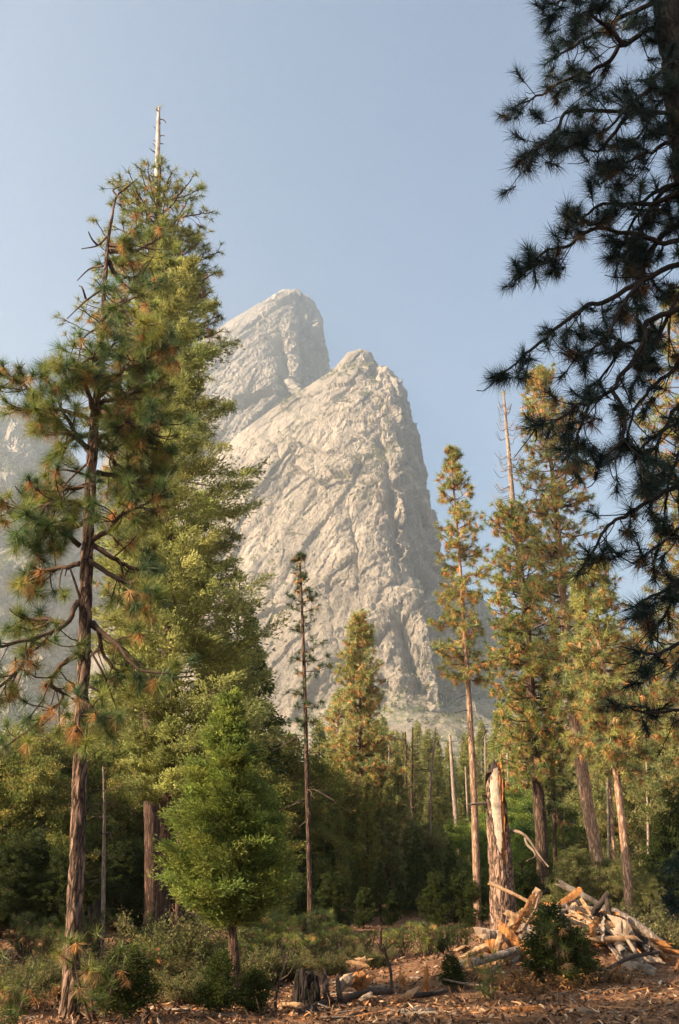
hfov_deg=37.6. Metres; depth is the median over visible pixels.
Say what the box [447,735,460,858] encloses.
dead tree
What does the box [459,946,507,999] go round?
pine sapling
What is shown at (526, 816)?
broadleaf tree
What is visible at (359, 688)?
pine tree
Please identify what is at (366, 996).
wood block
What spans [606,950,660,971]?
log
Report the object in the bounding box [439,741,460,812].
conifer tree
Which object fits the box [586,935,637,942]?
log
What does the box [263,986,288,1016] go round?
dead sapling
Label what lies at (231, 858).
cedar tree
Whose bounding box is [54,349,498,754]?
front peak
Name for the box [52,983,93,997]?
dry brush
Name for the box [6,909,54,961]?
pine sapling
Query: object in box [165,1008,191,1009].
stick
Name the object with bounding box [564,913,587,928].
plank
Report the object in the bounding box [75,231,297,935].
cedar tree
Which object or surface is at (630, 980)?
dry brush
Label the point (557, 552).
pine tree
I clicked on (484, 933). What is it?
wood block
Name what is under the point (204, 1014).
wood splinter
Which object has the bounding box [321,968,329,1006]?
plank
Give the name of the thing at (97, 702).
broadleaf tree
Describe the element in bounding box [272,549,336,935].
pine tree
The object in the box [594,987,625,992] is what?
stick
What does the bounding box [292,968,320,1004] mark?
tree stump
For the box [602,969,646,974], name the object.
log
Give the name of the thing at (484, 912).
broadleaf tree
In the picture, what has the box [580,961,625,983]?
dry brush
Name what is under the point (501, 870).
broken snag
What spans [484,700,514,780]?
conifer tree
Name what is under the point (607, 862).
broadleaf tree
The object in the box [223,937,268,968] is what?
pine sapling
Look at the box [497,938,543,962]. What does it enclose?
log
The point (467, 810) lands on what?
dead tree
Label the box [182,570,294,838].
conifer tree
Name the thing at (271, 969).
leafy shrub
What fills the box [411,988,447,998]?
log
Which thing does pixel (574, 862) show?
broadleaf tree
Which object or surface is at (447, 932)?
pine sapling
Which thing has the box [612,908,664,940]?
log
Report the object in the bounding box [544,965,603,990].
dry brush
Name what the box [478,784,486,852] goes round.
conifer tree
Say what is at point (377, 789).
conifer tree
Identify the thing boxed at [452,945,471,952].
plank
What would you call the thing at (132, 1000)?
leafy shrub
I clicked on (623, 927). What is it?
wood block
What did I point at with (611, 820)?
pine tree
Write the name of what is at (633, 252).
pine tree
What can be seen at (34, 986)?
leafy shrub
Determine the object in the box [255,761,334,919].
broadleaf tree
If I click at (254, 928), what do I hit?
pine sapling
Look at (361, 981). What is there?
wood block
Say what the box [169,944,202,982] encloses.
pine sapling
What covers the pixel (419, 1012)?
wood splinter
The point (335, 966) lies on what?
leafy shrub
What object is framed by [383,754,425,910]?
conifer tree
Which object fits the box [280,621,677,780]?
slope scrub
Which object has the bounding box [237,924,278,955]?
pine sapling
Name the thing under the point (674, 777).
pine tree
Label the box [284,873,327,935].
broadleaf tree
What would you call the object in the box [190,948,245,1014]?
cedar sapling
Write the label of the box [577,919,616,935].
plank
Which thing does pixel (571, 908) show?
plank
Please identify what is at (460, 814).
conifer tree
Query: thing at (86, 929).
pine sapling
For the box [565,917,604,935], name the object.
log
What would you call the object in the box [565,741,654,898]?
broadleaf tree
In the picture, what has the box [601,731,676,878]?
broadleaf tree
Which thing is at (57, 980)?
leafy shrub
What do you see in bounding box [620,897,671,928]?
leafy shrub
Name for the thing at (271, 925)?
pine sapling
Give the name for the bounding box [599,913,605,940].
plank
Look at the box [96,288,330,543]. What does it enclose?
back peak
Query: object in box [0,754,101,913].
broadleaf tree
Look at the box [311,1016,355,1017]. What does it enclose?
stick
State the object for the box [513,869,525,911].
broadleaf tree
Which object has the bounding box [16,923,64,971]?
pine sapling
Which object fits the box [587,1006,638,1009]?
stick
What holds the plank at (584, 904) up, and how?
on the log
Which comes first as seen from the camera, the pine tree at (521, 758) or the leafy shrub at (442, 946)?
the leafy shrub at (442, 946)
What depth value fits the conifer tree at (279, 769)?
37.59 m
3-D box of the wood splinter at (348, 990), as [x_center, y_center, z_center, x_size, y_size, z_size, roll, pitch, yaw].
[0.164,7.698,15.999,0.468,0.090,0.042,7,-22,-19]
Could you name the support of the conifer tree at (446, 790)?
on the ground
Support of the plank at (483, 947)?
on the ground
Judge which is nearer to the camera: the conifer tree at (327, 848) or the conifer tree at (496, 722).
the conifer tree at (327, 848)
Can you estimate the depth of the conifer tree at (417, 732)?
103.35 m
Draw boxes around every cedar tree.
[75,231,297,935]
[141,686,308,995]
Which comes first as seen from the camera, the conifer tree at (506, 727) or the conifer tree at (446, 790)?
the conifer tree at (446, 790)
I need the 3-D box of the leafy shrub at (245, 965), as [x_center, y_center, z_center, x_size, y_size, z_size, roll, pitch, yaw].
[-1.981,7.729,16.914,1.625,0.923,1.720,10,-23,-25]
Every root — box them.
[588,891,612,915]
[605,897,611,919]
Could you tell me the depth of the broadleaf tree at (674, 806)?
32.16 m
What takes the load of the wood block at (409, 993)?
on the ground
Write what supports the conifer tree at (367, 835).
on the ground
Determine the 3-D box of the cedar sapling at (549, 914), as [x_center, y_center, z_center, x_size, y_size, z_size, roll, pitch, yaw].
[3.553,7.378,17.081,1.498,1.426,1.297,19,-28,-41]
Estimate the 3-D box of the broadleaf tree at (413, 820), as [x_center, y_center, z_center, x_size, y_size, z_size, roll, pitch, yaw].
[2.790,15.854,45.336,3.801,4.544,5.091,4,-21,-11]
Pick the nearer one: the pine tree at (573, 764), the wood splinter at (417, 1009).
the wood splinter at (417, 1009)
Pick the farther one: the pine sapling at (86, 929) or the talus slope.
the talus slope
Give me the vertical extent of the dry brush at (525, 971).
0.362 m
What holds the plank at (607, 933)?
on the log at (622, 950)
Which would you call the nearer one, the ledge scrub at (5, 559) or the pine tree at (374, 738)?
the pine tree at (374, 738)
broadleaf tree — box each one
[0,722,112,916]
[0,727,89,908]
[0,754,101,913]
[0,834,43,938]
[1,827,55,930]
[15,730,129,917]
[24,845,87,936]
[48,688,159,865]
[62,742,109,786]
[63,710,200,915]
[83,772,159,924]
[86,841,144,930]
[87,754,184,911]
[116,842,173,929]
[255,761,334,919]
[257,729,365,879]
[270,887,291,929]
[274,788,356,907]
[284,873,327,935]
[292,757,393,892]
[312,871,356,932]
[341,801,414,909]
[349,887,377,928]
[380,890,402,926]
[393,816,444,907]
[402,819,469,906]
[415,871,449,926]
[441,815,486,907]
[444,868,471,925]
[454,826,489,904]
[455,876,489,926]
[461,775,573,878]
[480,817,565,901]
[507,790,581,890]
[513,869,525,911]
[519,867,550,908]
[529,756,586,883]
[539,844,622,904]
[545,791,606,900]
[550,763,645,877]
[564,762,633,867]
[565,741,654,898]
[580,857,623,911]
[596,855,652,916]
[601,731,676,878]
[618,718,678,889]
[623,870,669,922]
[636,809,678,916]
[642,786,678,904]
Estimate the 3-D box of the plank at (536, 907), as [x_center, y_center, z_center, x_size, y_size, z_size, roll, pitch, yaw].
[3.709,7.742,19.234,0.558,0.680,0.070,14,-25,-33]
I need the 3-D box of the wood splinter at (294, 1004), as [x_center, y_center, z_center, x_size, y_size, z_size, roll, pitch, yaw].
[-0.686,7.120,14.397,0.550,0.069,0.059,-12,-24,29]
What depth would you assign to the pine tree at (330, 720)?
59.41 m
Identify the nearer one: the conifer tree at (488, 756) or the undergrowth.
the undergrowth
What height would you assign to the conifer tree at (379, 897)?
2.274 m
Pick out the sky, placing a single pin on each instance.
(350, 154)
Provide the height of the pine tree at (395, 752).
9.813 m
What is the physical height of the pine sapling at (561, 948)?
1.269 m
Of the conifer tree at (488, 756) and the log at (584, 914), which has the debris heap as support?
the log at (584, 914)
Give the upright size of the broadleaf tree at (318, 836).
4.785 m
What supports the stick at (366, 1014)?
on the ground
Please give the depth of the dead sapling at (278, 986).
14.13 m
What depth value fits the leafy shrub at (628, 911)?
23.81 m
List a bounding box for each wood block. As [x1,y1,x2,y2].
[333,972,356,992]
[350,970,375,990]
[355,956,373,962]
[359,991,372,1000]
[396,986,418,1002]
[473,927,508,943]
[485,939,503,953]
[607,914,642,941]
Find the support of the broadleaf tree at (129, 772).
on the ground
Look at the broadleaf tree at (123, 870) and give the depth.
30.68 m
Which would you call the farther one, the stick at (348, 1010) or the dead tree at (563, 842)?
the dead tree at (563, 842)
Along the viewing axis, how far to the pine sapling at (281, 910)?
23.00 m
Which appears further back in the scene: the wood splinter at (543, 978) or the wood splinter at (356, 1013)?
the wood splinter at (543, 978)
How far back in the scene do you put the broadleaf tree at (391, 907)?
32.47 m
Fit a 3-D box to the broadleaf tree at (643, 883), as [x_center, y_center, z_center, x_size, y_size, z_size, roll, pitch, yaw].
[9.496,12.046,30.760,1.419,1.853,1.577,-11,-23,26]
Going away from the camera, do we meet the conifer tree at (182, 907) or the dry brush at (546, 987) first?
the dry brush at (546, 987)
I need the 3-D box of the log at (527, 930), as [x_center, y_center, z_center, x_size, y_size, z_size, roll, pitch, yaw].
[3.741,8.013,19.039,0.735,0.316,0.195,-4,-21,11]
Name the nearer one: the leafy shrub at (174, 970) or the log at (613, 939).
the leafy shrub at (174, 970)
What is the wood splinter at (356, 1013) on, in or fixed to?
on the ground
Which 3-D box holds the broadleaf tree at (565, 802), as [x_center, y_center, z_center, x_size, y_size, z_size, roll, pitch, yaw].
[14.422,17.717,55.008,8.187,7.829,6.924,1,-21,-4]
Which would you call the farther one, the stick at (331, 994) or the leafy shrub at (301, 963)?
the leafy shrub at (301, 963)
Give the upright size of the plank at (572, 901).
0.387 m
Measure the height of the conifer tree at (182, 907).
11.111 m
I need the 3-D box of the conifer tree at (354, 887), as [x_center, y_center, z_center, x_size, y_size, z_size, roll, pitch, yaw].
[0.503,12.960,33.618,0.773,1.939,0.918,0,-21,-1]
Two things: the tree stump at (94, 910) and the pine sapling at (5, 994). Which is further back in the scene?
the tree stump at (94, 910)
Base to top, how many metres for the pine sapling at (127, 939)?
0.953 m
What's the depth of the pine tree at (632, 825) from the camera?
52.33 m
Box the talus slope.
[159,617,678,806]
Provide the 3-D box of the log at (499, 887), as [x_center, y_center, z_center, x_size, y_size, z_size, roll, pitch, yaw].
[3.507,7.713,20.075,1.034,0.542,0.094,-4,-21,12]
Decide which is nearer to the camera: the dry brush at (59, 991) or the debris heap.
the dry brush at (59, 991)
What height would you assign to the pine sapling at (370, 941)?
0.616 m
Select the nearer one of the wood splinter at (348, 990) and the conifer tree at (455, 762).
the wood splinter at (348, 990)
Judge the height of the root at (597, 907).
0.555 m
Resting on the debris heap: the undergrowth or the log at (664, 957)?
the log at (664, 957)
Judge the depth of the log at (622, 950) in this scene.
18.59 m
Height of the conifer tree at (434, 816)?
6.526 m
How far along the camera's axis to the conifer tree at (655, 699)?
89.68 m
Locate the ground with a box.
[0,893,678,1023]
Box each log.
[287,996,335,1015]
[338,989,394,1003]
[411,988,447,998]
[443,978,485,986]
[459,945,519,969]
[488,880,526,901]
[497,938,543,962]
[509,931,536,965]
[516,922,536,934]
[546,905,601,920]
[555,879,612,910]
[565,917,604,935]
[568,912,582,920]
[570,910,599,921]
[574,906,610,920]
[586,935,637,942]
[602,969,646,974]
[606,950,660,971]
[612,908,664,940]
[615,944,628,956]
[626,937,644,964]
[642,935,672,946]
[642,944,650,951]
[654,944,678,955]
[659,952,671,964]
[674,957,678,973]
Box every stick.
[3,1015,39,1018]
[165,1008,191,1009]
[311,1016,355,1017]
[330,992,352,995]
[337,1006,361,1013]
[355,1009,390,1017]
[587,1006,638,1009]
[592,1010,624,1013]
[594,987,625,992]
[628,987,647,992]
[628,1009,648,1012]
[637,993,677,1000]
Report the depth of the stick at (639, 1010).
13.35 m
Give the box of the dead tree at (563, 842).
[557,829,564,893]
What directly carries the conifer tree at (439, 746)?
on the ground
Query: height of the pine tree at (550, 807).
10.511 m
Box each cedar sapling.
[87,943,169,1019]
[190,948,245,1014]
[234,965,276,1012]
[435,953,471,988]
[514,899,588,983]
[547,925,611,986]
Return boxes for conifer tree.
[159,615,264,925]
[172,620,301,908]
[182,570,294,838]
[284,819,320,917]
[308,716,328,758]
[316,839,344,914]
[324,744,353,882]
[335,721,358,906]
[346,867,360,925]
[349,774,384,907]
[365,779,416,905]
[369,739,394,910]
[370,857,389,922]
[378,714,394,764]
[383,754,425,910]
[392,731,402,761]
[395,871,411,918]
[398,732,418,819]
[401,831,427,916]
[403,746,435,862]
[409,755,431,828]
[410,720,426,782]
[416,727,441,811]
[418,740,430,783]
[419,769,453,879]
[422,844,452,914]
[425,745,453,827]
[431,729,447,780]
[435,779,452,822]
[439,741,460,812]
[443,837,461,906]
[447,755,460,813]
[449,751,471,858]
[453,797,472,867]
[456,733,468,786]
[457,731,484,808]
[468,751,483,796]
[474,719,491,781]
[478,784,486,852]
[479,769,487,813]
[482,736,497,777]
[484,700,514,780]
[490,750,497,765]
[501,711,515,781]
[547,718,569,775]
[645,655,666,731]
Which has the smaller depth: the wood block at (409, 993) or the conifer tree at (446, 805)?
the wood block at (409, 993)
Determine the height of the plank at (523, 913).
0.677 m
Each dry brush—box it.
[29,986,59,1006]
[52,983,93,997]
[461,964,499,983]
[490,971,534,994]
[499,964,544,978]
[508,971,563,996]
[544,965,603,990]
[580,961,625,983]
[602,967,645,983]
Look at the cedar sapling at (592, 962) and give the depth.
16.69 m
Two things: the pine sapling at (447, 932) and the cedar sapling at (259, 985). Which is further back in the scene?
the pine sapling at (447, 932)
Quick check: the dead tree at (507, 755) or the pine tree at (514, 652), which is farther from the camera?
the dead tree at (507, 755)
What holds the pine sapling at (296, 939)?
on the ground
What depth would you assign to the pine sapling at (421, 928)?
20.15 m
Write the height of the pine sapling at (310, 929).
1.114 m
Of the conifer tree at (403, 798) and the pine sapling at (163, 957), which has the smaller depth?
the pine sapling at (163, 957)
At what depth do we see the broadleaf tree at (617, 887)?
33.53 m
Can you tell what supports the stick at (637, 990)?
on the ground
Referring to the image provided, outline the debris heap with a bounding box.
[452,916,678,979]
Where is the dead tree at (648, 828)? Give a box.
[641,762,651,908]
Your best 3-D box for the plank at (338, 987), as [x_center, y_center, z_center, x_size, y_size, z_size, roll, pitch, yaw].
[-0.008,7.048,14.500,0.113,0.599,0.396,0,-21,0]
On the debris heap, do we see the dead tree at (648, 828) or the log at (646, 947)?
the log at (646, 947)
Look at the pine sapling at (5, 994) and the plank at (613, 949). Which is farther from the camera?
the plank at (613, 949)
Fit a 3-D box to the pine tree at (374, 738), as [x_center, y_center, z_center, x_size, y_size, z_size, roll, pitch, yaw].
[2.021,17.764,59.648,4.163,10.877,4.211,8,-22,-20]
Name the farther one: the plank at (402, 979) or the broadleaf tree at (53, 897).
the broadleaf tree at (53, 897)
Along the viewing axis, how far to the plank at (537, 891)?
19.72 m
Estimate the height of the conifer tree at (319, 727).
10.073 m
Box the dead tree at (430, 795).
[413,727,446,860]
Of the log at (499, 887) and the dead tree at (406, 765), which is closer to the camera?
the log at (499, 887)
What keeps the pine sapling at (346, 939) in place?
on the ground
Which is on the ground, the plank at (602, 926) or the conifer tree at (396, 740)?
the conifer tree at (396, 740)
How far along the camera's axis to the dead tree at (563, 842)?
43.68 m
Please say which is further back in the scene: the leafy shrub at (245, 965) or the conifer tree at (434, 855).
the conifer tree at (434, 855)
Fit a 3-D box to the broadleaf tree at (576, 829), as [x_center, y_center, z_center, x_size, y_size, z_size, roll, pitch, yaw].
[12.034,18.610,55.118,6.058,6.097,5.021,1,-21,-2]
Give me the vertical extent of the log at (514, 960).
0.759 m
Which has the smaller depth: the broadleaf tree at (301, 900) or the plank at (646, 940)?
the plank at (646, 940)
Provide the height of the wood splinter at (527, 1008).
0.095 m
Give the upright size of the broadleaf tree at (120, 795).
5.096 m
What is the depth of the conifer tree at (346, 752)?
48.99 m
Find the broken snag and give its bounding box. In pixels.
[467,759,548,929]
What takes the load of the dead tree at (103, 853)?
on the ground
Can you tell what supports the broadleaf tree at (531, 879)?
on the ground
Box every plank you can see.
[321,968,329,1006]
[335,973,341,1008]
[346,960,368,966]
[398,971,406,987]
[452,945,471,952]
[458,943,487,959]
[493,931,503,964]
[497,919,530,951]
[503,909,532,926]
[507,887,542,929]
[512,893,534,929]
[522,895,539,931]
[559,887,582,904]
[559,899,578,908]
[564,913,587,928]
[567,905,575,911]
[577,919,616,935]
[580,897,590,914]
[586,921,614,933]
[589,916,599,937]
[599,911,618,915]
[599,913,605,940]
[604,930,624,945]
[606,943,622,960]
[617,950,657,969]
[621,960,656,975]
[628,952,665,963]
[632,929,662,956]
[664,953,678,959]
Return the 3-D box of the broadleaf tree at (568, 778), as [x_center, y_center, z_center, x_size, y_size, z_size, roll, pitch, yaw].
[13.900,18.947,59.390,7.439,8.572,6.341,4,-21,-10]
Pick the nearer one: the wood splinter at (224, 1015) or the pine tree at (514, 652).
the wood splinter at (224, 1015)
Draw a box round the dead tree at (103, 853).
[84,766,135,953]
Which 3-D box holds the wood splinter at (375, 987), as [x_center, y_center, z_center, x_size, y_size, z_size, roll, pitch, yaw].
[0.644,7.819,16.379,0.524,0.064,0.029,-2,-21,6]
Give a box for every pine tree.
[0,178,205,1018]
[50,104,243,934]
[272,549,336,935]
[320,690,358,809]
[321,607,415,908]
[358,717,391,766]
[378,729,409,803]
[425,443,503,926]
[476,0,678,930]
[478,390,582,901]
[494,677,556,799]
[512,361,609,898]
[520,671,578,902]
[553,557,664,909]
[569,672,621,830]
[583,631,658,906]
[583,684,631,905]
[612,603,678,824]
[633,284,678,795]
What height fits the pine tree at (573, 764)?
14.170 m
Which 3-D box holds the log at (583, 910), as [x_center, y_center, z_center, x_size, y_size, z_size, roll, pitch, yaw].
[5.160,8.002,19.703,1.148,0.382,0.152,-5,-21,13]
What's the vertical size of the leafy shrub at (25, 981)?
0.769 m
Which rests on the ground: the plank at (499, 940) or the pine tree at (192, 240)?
the pine tree at (192, 240)
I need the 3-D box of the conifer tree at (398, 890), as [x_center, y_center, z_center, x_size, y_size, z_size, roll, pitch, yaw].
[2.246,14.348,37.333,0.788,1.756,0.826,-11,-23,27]
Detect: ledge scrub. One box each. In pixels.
[0,411,109,733]
[216,359,451,711]
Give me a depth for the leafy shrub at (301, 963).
17.84 m
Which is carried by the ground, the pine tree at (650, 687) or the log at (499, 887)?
the pine tree at (650, 687)
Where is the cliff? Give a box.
[0,405,113,746]
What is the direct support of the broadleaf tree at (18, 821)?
on the ground
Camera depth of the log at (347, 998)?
14.55 m
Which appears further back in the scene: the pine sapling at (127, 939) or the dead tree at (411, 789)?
the dead tree at (411, 789)
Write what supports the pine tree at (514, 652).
on the ground
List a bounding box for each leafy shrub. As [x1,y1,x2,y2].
[0,949,61,992]
[0,963,51,1014]
[19,950,90,997]
[41,940,132,991]
[93,905,227,970]
[104,935,207,985]
[144,957,209,1005]
[149,914,255,965]
[175,937,280,985]
[239,940,299,982]
[260,944,318,982]
[305,943,357,975]
[345,941,397,968]
[415,927,456,952]
[611,893,678,953]
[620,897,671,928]
[621,899,645,917]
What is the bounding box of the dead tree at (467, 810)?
[465,766,471,865]
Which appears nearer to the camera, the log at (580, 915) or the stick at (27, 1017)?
the stick at (27, 1017)
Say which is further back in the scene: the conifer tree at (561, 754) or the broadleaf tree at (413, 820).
the conifer tree at (561, 754)
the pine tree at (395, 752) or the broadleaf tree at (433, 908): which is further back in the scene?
the pine tree at (395, 752)
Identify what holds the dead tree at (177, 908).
on the ground
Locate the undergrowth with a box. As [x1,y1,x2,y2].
[0,907,670,947]
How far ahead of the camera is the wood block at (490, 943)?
18.67 m
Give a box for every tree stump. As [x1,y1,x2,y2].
[85,891,100,958]
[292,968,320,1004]
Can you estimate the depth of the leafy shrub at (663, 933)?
20.68 m
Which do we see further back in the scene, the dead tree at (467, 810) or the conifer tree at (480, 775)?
the conifer tree at (480, 775)
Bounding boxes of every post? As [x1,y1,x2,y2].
[379,927,382,958]
[422,965,428,991]
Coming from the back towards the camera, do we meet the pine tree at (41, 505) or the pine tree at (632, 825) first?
the pine tree at (632, 825)
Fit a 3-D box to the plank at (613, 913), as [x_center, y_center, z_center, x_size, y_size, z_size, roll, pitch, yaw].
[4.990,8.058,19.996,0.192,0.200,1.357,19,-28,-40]
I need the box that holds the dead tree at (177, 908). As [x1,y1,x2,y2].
[159,675,180,937]
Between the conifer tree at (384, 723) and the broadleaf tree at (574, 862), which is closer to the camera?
the broadleaf tree at (574, 862)
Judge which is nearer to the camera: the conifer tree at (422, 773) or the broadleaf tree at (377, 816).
the broadleaf tree at (377, 816)
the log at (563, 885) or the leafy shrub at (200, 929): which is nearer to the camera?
the leafy shrub at (200, 929)
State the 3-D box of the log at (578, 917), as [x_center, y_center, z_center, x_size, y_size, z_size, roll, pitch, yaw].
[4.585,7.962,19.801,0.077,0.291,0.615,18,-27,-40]
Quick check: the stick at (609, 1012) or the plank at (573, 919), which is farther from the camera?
the plank at (573, 919)
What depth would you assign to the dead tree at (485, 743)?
64.70 m
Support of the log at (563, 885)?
on the log at (644, 930)
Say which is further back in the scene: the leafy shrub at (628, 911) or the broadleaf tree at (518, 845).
the broadleaf tree at (518, 845)
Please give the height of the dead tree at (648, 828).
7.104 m
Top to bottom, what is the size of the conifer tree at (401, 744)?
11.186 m
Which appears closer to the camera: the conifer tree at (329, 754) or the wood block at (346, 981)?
the wood block at (346, 981)
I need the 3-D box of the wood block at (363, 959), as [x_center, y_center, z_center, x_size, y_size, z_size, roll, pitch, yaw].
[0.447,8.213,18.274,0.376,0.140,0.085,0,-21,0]
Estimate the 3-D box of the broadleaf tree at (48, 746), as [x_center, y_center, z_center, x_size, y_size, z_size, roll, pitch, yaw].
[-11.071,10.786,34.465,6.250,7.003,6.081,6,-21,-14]
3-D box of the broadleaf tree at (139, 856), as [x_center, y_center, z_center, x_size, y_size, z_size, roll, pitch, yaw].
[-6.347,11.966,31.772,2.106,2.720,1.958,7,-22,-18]
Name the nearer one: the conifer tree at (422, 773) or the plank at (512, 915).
the plank at (512, 915)
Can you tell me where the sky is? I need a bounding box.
[0,0,678,655]
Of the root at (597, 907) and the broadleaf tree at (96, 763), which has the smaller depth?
the root at (597, 907)
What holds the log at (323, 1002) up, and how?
on the ground
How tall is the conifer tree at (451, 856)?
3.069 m
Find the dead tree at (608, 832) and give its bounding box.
[603,772,615,876]
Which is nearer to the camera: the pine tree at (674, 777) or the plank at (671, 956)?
the plank at (671, 956)
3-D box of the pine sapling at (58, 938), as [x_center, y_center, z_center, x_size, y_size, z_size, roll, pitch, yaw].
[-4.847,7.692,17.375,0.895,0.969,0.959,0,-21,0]
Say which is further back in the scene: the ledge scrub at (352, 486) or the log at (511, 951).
the ledge scrub at (352, 486)
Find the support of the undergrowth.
on the ground
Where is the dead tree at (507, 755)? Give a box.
[506,753,508,781]
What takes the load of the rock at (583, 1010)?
on the ground
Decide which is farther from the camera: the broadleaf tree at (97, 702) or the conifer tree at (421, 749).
the conifer tree at (421, 749)
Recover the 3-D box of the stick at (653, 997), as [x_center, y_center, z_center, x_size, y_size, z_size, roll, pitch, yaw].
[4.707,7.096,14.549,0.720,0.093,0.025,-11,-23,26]
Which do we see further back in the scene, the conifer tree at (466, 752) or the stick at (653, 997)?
the conifer tree at (466, 752)
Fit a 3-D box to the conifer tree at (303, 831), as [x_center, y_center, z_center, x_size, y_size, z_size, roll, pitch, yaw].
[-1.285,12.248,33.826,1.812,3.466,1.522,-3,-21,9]
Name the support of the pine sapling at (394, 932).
on the ground
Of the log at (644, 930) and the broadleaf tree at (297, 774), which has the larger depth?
the broadleaf tree at (297, 774)
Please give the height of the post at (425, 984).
0.494 m
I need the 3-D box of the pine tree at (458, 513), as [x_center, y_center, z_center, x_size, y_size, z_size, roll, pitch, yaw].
[4.356,5.369,34.347,2.887,17.230,2.792,0,-21,0]
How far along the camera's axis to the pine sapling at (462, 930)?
22.04 m
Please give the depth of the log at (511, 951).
18.09 m
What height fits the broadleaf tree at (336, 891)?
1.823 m
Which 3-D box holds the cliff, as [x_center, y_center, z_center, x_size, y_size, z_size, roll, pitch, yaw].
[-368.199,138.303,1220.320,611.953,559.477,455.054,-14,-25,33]
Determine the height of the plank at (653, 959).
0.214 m
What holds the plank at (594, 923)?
on the debris heap
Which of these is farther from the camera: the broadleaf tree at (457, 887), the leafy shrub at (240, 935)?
the broadleaf tree at (457, 887)
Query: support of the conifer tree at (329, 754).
on the ground
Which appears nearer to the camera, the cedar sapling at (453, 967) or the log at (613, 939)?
the cedar sapling at (453, 967)
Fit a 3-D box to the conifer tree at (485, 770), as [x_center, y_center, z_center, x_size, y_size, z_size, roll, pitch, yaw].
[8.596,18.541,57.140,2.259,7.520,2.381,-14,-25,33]
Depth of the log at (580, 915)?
19.62 m
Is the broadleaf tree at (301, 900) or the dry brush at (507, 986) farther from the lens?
the broadleaf tree at (301, 900)
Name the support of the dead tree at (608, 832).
on the ground
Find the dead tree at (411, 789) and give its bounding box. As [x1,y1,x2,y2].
[398,727,437,909]
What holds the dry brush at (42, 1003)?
on the ground
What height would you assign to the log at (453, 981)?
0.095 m
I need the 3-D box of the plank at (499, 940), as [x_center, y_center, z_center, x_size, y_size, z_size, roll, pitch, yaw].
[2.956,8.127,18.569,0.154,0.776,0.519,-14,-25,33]
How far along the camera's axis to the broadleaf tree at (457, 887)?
33.52 m
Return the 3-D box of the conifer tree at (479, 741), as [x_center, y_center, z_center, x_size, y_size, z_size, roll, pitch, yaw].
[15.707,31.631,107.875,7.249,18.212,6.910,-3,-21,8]
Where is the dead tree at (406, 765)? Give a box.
[388,732,429,809]
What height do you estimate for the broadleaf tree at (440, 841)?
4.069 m
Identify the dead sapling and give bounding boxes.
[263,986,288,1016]
[272,942,296,1012]
[375,927,403,988]
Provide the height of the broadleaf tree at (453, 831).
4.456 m
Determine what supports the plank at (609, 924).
on the plank
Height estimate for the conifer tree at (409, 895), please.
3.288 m
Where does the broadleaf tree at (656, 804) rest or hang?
on the ground
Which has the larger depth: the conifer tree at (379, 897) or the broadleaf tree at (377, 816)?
the broadleaf tree at (377, 816)
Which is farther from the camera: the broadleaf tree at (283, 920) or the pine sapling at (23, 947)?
the broadleaf tree at (283, 920)
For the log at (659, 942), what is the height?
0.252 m
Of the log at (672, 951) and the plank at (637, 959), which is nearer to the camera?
the plank at (637, 959)
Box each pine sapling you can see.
[0,945,52,1023]
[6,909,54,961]
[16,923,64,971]
[36,926,83,972]
[49,923,144,1020]
[81,908,121,957]
[114,928,153,954]
[124,942,174,987]
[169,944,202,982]
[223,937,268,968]
[225,909,269,947]
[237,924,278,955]
[251,909,300,957]
[254,900,290,948]
[275,931,318,962]
[290,906,336,950]
[305,929,342,957]
[318,921,352,956]
[341,932,367,959]
[357,929,378,953]
[378,926,406,958]
[389,927,417,956]
[400,920,443,956]
[432,925,454,948]
[446,924,474,951]
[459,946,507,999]
[531,917,590,986]
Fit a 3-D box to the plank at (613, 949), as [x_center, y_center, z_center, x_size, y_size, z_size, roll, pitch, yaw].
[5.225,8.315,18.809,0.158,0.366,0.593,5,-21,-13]
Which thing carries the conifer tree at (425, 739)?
on the ground
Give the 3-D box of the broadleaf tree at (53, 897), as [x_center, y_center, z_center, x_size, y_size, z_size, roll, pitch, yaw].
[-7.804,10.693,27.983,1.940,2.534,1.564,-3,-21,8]
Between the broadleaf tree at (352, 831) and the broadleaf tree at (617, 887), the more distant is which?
the broadleaf tree at (352, 831)
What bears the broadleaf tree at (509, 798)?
on the ground
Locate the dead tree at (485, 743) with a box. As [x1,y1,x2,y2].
[484,736,491,809]
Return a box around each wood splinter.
[191,1010,218,1018]
[192,1013,239,1017]
[278,1002,306,1006]
[325,1012,362,1020]
[336,988,355,992]
[366,985,393,988]
[391,1007,437,1011]
[404,1011,442,1014]
[502,1006,542,1012]
[529,977,556,981]
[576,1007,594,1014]
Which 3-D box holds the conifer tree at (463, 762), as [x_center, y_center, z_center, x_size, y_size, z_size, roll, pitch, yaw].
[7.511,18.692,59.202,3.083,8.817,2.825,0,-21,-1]
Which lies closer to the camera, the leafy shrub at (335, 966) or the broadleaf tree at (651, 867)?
the leafy shrub at (335, 966)
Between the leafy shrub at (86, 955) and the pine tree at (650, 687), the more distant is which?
the pine tree at (650, 687)
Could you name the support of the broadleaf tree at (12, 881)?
on the ground
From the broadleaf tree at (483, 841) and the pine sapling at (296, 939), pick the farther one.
the broadleaf tree at (483, 841)
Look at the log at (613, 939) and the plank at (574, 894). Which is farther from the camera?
the plank at (574, 894)

